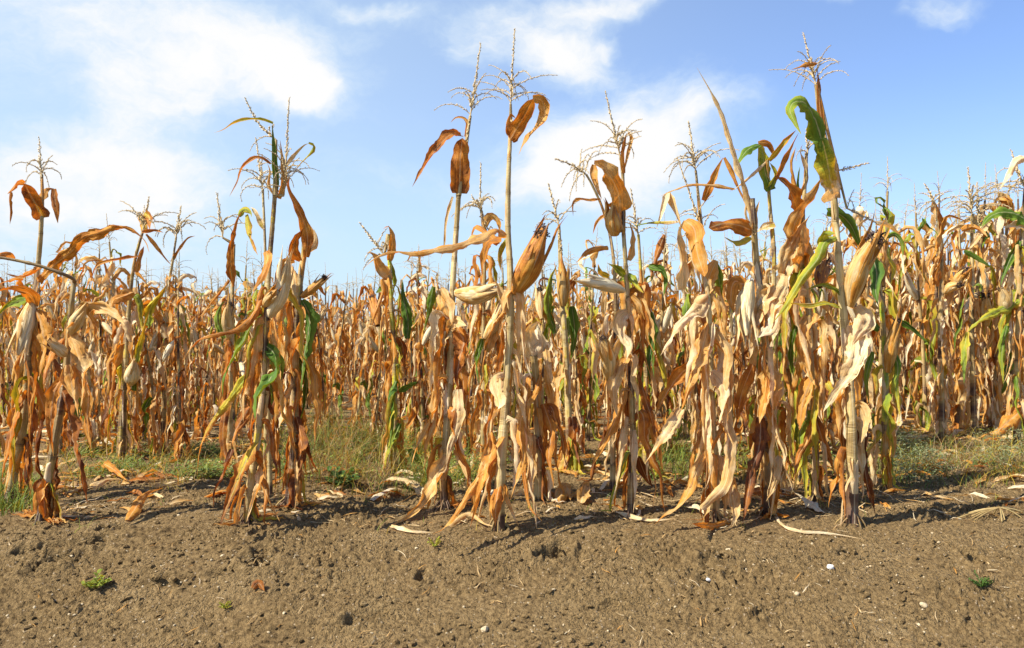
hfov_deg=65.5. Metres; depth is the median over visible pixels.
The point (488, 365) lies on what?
corn plant
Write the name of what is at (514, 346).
corn plant
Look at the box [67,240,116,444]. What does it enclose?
corn plant
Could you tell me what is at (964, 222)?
corn plant
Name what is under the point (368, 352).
corn plant
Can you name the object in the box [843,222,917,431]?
corn plant
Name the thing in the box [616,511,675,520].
fallen leaf
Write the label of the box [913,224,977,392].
corn plant
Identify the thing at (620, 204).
corn plant
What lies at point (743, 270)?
corn plant
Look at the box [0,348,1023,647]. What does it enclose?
ground
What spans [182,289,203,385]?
corn plant
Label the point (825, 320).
corn plant
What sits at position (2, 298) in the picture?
corn plant
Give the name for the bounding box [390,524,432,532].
fallen leaf
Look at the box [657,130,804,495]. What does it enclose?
corn plant
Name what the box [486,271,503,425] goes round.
corn plant
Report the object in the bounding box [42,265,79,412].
corn plant
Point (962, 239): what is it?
corn plant
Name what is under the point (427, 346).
corn plant
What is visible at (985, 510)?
straw tuft
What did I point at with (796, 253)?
corn plant
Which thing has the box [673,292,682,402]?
corn plant
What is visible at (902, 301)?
corn plant
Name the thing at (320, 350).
corn plant
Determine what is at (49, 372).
corn plant
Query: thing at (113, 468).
fallen leaf
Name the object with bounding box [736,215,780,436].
corn plant
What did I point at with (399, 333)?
corn plant
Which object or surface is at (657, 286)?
corn plant
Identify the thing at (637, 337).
corn plant
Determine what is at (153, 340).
corn plant
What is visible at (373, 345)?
corn plant
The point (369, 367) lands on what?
corn field
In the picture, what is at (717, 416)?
corn plant
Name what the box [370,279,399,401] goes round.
corn plant
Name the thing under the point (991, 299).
corn plant
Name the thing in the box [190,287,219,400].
corn plant
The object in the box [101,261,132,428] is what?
corn plant
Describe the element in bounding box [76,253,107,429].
corn plant
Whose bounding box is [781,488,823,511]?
fallen leaf
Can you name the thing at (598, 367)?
corn plant
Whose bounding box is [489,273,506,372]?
corn plant
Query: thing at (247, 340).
corn plant
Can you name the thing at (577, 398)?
corn plant
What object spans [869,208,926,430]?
corn plant
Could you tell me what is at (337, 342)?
corn plant
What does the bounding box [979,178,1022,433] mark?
corn plant
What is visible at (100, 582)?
seedling
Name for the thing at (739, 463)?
weeds
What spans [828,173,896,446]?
corn plant
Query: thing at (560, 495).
fallen leaf
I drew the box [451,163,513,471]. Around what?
corn plant
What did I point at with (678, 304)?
corn plant
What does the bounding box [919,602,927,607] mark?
stone
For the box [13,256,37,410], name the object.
corn plant
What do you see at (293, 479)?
corn plant
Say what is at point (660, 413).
corn plant
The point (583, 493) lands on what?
fallen leaf
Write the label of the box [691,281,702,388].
corn plant
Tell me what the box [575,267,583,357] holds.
corn plant
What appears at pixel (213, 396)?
corn plant
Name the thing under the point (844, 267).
corn plant
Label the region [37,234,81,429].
corn plant
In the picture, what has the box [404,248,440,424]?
corn plant
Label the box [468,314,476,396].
corn plant
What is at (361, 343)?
corn plant
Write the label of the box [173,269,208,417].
corn plant
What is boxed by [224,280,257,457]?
corn plant
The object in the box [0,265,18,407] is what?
corn plant
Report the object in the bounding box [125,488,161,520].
fallen leaf
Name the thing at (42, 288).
corn plant
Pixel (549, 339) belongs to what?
corn plant
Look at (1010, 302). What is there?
corn plant
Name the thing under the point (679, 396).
corn plant
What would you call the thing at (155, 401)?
corn plant
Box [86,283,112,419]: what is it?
corn plant
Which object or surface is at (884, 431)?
corn plant
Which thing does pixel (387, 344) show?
corn plant
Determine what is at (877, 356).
corn plant
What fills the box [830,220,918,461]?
corn plant
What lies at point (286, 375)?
corn plant
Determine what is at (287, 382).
corn plant
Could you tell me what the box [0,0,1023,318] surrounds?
sky
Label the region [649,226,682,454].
corn plant
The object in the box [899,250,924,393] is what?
corn plant
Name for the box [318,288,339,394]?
corn plant
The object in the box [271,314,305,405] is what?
corn plant
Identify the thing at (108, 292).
corn plant
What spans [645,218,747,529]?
corn plant
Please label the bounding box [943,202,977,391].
corn plant
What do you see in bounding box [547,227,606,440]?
corn plant
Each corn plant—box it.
[0,136,148,501]
[0,252,124,524]
[0,264,16,435]
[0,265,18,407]
[0,268,20,395]
[0,274,14,426]
[0,284,34,456]
[1,265,45,433]
[1,284,20,401]
[5,257,58,442]
[10,280,64,407]
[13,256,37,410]
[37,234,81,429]
[38,278,52,387]
[39,258,89,454]
[42,233,108,436]
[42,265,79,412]
[43,263,68,396]
[46,298,60,384]
[66,273,107,456]
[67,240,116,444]
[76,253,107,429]
[76,264,96,382]
[77,213,147,464]
[80,265,98,414]
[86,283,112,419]
[90,197,178,462]
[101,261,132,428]
[110,286,153,428]
[115,274,173,459]
[116,271,143,418]
[130,258,162,439]
[136,276,161,400]
[140,268,193,440]
[141,278,154,398]
[148,206,205,455]
[148,277,158,394]
[151,258,192,432]
[152,264,198,405]
[160,280,193,405]
[161,246,203,463]
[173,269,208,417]
[174,279,209,396]
[180,282,218,428]
[182,274,205,409]
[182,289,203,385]
[185,97,319,526]
[190,271,235,420]
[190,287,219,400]
[191,268,224,442]
[194,241,259,439]
[200,265,239,408]
[202,191,260,467]
[215,280,237,390]
[217,268,242,399]
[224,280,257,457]
[228,137,297,494]
[235,262,286,436]
[238,293,254,410]
[239,271,255,405]
[245,250,287,459]
[271,246,289,422]
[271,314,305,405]
[272,174,333,510]
[273,280,291,393]
[287,261,308,403]
[300,279,333,408]
[304,263,335,417]
[304,279,318,396]
[310,276,358,428]
[312,266,347,410]
[312,288,329,404]
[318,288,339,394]
[331,298,347,395]
[333,276,375,403]
[336,269,383,429]
[338,277,371,419]
[343,275,375,410]
[352,276,389,445]
[357,290,376,393]
[359,222,421,473]
[362,298,402,411]
[363,28,565,532]
[367,263,400,420]
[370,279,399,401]
[374,284,400,427]
[394,42,505,523]
[394,289,410,410]
[395,313,408,398]
[396,256,428,443]
[398,255,439,419]
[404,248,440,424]
[404,259,431,456]
[405,263,462,445]
[425,293,429,393]
[431,262,464,423]
[437,260,479,459]
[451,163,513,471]
[456,258,489,413]
[461,270,492,431]
[464,251,495,439]
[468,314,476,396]
[470,269,494,415]
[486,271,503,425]
[488,297,519,451]
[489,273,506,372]
[492,243,518,436]
[508,322,571,502]
[509,265,565,440]
[514,305,520,390]
[515,263,567,449]
[515,280,539,397]
[516,293,530,389]
[529,268,554,427]
[530,245,600,428]
[534,271,562,411]
[535,183,590,474]
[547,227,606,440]
[549,267,555,367]
[553,290,559,386]
[555,149,640,496]
[558,295,574,407]
[563,287,593,418]
[564,251,591,454]
[570,293,606,425]
[571,90,678,518]
[573,288,599,417]
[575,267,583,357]
[575,286,603,407]
[580,278,601,395]
[585,236,657,455]
[588,297,632,408]
[592,263,613,435]
[599,278,612,418]
[606,265,638,423]
[624,188,686,479]
[628,248,660,440]
[632,255,662,417]
[633,260,675,409]
[637,249,661,408]
[640,256,659,401]
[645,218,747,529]
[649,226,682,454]
[651,245,691,408]
[653,262,676,416]
[655,216,687,426]
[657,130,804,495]
[663,121,736,490]
[664,253,701,439]
[668,235,701,453]
[671,287,682,355]
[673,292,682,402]
[674,268,695,417]
[684,232,753,456]
[687,246,742,419]
[687,254,740,428]
[689,272,701,373]
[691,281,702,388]
[697,68,792,521]
[698,236,746,444]
[722,241,748,364]
[724,236,754,430]
[724,246,748,413]
[731,230,752,395]
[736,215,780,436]
[737,245,782,457]
[740,274,760,414]
[743,248,798,424]
[758,237,771,285]
[770,32,899,529]
[776,132,835,502]
[778,237,810,374]
[778,284,807,479]
[782,226,839,466]
[784,231,837,438]
[786,229,828,437]
[799,201,853,454]
[824,248,836,382]
[824,266,844,380]
[825,200,871,428]
[825,246,879,325]
[827,244,852,372]
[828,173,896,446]
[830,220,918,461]
[834,249,854,386]
[836,157,932,442]
[837,252,854,380]
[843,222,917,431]
[848,216,914,421]
[864,201,920,415]
[864,226,927,491]
[869,202,888,411]
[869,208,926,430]
[870,206,918,397]
[888,230,928,392]
[889,240,919,399]
[890,199,946,412]
[897,184,945,435]
[899,195,954,406]
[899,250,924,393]
[902,171,960,420]
[904,208,986,419]
[909,200,952,394]
[909,216,966,410]
[910,184,1004,409]
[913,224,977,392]
[918,183,972,439]
[921,198,995,393]
[942,162,1023,430]
[942,166,1011,435]
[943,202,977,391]
[948,221,992,398]
[954,168,1023,430]
[954,176,1014,403]
[960,149,1023,444]
[963,179,1006,417]
[966,190,1023,415]
[967,229,1004,393]
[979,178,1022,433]
[982,167,1023,411]
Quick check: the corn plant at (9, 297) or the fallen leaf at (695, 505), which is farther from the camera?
the corn plant at (9, 297)
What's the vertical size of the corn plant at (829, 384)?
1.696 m
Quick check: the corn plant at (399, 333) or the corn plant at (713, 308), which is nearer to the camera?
the corn plant at (713, 308)
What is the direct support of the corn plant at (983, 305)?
on the ground at (330, 610)
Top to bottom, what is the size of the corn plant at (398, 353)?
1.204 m
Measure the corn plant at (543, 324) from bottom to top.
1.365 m
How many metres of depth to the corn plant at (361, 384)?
6.34 m
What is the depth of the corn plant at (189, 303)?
8.66 m
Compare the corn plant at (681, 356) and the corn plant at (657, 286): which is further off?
the corn plant at (657, 286)
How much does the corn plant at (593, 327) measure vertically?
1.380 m
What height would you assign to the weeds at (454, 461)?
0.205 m
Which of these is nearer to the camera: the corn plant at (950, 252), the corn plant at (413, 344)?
the corn plant at (413, 344)
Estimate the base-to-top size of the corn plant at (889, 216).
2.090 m
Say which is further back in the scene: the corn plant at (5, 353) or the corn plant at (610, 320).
the corn plant at (5, 353)
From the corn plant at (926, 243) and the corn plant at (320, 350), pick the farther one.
the corn plant at (926, 243)
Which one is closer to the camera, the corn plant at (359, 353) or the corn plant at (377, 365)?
the corn plant at (359, 353)
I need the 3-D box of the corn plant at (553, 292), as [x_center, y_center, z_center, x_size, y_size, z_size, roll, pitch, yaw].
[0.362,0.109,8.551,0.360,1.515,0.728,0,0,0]
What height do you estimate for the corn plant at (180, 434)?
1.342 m
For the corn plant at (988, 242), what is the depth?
7.17 m
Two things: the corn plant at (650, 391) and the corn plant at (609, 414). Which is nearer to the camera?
the corn plant at (650, 391)
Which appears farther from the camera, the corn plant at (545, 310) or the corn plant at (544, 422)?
the corn plant at (545, 310)
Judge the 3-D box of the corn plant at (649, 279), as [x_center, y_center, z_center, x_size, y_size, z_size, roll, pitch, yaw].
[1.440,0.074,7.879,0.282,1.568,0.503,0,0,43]
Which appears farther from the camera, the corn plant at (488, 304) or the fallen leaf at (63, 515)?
the corn plant at (488, 304)
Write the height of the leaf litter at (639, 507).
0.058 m
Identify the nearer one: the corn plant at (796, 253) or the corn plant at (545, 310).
the corn plant at (796, 253)
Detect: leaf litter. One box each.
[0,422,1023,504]
[0,487,1023,525]
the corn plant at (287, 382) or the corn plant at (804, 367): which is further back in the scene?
the corn plant at (287, 382)
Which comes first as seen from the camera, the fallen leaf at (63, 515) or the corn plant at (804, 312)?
the fallen leaf at (63, 515)
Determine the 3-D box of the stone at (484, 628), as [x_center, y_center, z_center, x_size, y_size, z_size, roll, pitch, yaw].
[-0.092,1.025,2.675,0.024,0.019,0.028,0,0,16]
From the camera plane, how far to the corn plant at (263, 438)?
4.96 m
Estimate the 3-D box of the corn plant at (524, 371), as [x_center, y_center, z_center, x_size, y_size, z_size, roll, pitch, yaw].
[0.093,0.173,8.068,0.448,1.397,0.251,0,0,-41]
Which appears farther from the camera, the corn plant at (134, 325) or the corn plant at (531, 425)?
the corn plant at (134, 325)
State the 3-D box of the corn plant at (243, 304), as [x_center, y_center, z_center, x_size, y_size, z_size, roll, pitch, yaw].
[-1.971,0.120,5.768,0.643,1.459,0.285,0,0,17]
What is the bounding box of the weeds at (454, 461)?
[280,423,512,489]
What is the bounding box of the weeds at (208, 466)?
[64,440,240,481]
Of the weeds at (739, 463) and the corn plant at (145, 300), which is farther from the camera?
the corn plant at (145, 300)
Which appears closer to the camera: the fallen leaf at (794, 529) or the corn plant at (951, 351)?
the fallen leaf at (794, 529)
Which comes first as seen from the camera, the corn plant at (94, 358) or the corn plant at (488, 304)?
the corn plant at (94, 358)
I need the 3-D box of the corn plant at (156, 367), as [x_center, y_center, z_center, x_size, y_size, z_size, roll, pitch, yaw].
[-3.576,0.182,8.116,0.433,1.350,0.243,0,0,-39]
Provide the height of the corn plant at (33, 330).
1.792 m
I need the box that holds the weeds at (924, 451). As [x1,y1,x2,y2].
[893,426,1023,487]
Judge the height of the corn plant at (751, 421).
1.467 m
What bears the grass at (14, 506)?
on the ground at (330, 610)
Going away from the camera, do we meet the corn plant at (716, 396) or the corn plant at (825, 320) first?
the corn plant at (716, 396)
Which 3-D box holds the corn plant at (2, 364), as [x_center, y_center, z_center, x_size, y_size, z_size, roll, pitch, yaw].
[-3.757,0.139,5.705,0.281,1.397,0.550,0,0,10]
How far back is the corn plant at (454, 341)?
3.63 m
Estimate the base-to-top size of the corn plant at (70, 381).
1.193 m
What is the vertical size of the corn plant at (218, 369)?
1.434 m
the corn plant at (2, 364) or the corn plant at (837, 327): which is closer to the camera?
the corn plant at (2, 364)
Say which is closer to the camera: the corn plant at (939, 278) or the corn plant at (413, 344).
the corn plant at (939, 278)
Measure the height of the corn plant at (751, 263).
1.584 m
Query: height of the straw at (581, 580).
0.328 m
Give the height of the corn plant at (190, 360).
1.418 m
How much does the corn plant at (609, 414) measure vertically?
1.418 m
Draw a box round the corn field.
[5,219,995,389]
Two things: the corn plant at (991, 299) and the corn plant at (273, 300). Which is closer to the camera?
the corn plant at (273, 300)
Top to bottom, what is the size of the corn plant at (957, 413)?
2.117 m
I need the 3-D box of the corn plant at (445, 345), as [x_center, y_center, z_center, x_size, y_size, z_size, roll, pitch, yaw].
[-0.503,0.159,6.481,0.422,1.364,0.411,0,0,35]
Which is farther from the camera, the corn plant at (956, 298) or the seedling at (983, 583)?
the corn plant at (956, 298)
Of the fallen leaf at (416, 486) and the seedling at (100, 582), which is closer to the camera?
the seedling at (100, 582)
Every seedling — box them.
[81,569,111,587]
[219,600,232,608]
[323,466,360,484]
[427,536,440,546]
[968,570,993,587]
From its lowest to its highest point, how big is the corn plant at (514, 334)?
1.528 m
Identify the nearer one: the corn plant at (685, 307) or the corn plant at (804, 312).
the corn plant at (685, 307)
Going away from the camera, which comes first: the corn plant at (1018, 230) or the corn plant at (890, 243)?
the corn plant at (1018, 230)
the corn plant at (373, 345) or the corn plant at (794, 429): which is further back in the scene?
the corn plant at (373, 345)
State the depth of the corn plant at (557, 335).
9.44 m
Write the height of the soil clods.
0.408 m
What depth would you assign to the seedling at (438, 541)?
3.16 m
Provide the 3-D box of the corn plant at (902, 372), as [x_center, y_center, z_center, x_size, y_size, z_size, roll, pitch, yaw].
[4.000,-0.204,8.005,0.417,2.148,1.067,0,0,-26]
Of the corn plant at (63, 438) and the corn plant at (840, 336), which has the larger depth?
the corn plant at (840, 336)
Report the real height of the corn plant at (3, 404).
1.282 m
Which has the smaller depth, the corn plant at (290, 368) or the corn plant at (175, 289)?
the corn plant at (175, 289)
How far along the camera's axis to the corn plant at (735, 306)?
7.36 m
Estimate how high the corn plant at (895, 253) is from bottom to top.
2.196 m
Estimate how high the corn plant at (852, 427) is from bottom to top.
2.122 m
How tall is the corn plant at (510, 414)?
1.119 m
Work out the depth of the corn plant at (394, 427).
4.53 m
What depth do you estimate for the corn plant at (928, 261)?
7.07 m
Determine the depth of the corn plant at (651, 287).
6.56 m
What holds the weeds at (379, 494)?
on the ground at (330, 610)
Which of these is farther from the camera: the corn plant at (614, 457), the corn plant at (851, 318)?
the corn plant at (851, 318)
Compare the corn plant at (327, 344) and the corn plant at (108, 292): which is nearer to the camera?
the corn plant at (108, 292)
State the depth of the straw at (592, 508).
3.69 m
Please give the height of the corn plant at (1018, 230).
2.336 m
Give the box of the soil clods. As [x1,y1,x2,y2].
[0,456,1023,647]
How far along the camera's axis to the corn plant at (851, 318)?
8.56 m
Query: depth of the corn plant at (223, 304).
6.43 m
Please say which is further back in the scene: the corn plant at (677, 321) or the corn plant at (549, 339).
the corn plant at (677, 321)
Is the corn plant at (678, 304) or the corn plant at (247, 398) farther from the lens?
the corn plant at (678, 304)
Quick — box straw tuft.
[957,507,1023,521]
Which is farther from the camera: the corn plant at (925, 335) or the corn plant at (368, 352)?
the corn plant at (368, 352)
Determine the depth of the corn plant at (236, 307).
8.59 m
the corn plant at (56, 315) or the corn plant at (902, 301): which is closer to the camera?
the corn plant at (56, 315)
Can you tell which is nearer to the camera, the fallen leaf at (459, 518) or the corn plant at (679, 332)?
the fallen leaf at (459, 518)
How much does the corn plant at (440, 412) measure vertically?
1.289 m
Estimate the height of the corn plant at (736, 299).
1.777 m
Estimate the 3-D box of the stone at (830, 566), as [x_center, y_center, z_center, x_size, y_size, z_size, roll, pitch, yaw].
[1.198,0.915,2.995,0.027,0.021,0.035,14,0,23]
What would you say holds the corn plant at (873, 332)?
on the ground at (330, 610)
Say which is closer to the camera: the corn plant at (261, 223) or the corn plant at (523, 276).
the corn plant at (523, 276)
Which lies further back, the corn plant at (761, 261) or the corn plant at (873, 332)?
the corn plant at (761, 261)
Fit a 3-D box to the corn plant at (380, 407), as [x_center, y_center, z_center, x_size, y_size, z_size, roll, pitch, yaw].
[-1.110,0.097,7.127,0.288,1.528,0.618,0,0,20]
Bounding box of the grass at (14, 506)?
[0,399,1023,532]
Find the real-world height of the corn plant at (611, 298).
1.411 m
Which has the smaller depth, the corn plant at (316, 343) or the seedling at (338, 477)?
the seedling at (338, 477)
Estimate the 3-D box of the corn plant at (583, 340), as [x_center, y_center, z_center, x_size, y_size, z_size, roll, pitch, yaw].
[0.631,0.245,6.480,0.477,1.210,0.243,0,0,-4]
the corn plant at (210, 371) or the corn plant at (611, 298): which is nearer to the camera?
the corn plant at (611, 298)
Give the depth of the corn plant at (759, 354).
7.18 m
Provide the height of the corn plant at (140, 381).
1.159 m
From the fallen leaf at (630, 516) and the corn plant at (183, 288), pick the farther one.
the corn plant at (183, 288)
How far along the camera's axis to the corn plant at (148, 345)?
9.43 m
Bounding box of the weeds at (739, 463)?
[639,441,898,479]
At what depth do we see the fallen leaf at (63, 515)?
3.46 m
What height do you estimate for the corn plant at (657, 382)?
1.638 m
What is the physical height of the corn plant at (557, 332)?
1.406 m
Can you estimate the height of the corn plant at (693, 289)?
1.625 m
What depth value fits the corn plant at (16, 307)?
6.32 m
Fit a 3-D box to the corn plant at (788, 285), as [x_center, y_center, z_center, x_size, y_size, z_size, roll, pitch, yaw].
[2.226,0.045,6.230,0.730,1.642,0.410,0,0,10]
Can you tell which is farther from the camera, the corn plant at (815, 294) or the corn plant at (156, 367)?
the corn plant at (156, 367)
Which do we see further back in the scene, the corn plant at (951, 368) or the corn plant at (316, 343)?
the corn plant at (951, 368)
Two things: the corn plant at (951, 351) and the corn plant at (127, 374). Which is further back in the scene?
the corn plant at (951, 351)
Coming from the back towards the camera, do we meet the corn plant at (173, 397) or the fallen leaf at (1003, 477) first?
the corn plant at (173, 397)
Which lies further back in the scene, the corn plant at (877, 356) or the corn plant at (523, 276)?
the corn plant at (877, 356)
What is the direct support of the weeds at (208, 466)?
on the ground at (330, 610)
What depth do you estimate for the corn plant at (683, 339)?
7.36 m
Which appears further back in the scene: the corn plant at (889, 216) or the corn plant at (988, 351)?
the corn plant at (988, 351)
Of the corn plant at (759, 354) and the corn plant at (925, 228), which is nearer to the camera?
the corn plant at (759, 354)
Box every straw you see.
[9,485,1023,526]
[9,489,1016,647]
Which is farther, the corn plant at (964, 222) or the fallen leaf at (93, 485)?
the corn plant at (964, 222)
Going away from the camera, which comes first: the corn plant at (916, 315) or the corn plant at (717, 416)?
the corn plant at (717, 416)
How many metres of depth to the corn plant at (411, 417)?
5.66 m
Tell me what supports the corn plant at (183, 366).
on the ground at (330, 610)
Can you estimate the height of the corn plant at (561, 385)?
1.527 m
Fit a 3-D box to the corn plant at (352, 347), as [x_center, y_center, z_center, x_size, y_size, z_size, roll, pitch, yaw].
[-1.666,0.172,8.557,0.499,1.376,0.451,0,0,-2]
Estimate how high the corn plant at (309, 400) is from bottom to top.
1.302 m
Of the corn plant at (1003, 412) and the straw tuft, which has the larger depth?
the corn plant at (1003, 412)
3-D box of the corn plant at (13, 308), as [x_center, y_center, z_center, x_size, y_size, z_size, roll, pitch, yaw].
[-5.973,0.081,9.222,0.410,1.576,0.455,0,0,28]
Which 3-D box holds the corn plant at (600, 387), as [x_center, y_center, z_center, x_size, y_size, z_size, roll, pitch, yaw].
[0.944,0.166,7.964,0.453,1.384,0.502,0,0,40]
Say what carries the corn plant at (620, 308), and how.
on the ground at (330, 610)
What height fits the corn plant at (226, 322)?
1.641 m
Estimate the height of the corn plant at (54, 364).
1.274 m
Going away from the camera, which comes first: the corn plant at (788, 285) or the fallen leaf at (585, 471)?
the fallen leaf at (585, 471)
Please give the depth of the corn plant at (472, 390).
6.33 m
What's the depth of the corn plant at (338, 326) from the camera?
9.34 m
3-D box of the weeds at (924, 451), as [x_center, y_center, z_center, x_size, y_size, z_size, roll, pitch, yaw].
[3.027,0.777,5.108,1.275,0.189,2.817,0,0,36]
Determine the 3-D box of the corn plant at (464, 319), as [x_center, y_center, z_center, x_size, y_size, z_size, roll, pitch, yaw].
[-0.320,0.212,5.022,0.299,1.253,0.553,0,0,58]
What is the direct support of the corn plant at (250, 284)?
on the ground at (330, 610)
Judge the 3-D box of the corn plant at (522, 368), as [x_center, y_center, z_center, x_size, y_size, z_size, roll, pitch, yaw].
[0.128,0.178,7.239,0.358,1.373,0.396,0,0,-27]
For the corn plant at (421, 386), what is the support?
on the ground at (330, 610)
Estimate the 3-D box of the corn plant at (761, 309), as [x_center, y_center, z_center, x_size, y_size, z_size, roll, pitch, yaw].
[1.018,-0.117,3.472,0.396,1.995,0.321,0,0,-29]
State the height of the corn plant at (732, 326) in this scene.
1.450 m
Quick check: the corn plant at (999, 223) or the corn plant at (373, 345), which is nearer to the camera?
the corn plant at (373, 345)
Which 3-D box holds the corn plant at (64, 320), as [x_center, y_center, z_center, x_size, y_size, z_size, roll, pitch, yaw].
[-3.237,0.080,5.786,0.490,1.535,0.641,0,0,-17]
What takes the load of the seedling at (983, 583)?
on the ground at (330, 610)
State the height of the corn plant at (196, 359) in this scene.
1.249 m
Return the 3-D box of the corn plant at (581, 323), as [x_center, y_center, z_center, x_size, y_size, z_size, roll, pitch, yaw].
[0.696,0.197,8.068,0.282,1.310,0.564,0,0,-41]
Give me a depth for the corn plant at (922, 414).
6.36 m
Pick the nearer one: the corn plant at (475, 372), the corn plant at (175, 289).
the corn plant at (175, 289)
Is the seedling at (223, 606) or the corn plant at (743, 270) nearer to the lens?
the seedling at (223, 606)
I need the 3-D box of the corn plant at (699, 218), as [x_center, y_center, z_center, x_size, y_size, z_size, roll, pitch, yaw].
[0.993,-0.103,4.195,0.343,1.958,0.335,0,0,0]
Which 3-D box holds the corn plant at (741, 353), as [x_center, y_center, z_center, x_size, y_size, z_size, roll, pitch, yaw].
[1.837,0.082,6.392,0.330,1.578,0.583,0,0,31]
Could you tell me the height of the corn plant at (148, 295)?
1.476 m
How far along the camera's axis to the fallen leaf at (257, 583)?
2.90 m
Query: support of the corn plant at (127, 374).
on the ground at (330, 610)
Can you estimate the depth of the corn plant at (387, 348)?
6.51 m
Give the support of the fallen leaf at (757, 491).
on the ground at (330, 610)
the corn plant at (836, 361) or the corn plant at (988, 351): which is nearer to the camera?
the corn plant at (836, 361)
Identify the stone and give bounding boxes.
[481,626,488,631]
[827,564,833,569]
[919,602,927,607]
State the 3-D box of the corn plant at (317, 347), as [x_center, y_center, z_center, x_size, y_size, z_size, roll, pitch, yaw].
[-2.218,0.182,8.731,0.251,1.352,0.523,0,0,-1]
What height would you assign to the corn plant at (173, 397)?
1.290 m
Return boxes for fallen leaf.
[59,512,78,516]
[90,478,118,488]
[101,460,125,479]
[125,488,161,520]
[251,579,264,590]
[383,476,423,495]
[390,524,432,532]
[449,512,494,526]
[555,482,570,502]
[577,468,640,477]
[577,481,590,502]
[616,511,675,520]
[685,504,703,513]
[753,488,790,495]
[774,514,860,538]
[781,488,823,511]
[993,473,1023,481]
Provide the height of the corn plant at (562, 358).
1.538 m
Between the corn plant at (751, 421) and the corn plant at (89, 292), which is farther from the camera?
the corn plant at (89, 292)
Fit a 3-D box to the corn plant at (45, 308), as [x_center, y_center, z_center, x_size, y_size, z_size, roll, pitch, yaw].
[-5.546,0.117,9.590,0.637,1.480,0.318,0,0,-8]
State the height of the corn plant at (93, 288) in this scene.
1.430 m
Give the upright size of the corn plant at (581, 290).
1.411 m
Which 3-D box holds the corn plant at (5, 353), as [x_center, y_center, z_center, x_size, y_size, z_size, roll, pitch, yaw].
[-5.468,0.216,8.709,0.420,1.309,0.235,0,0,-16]

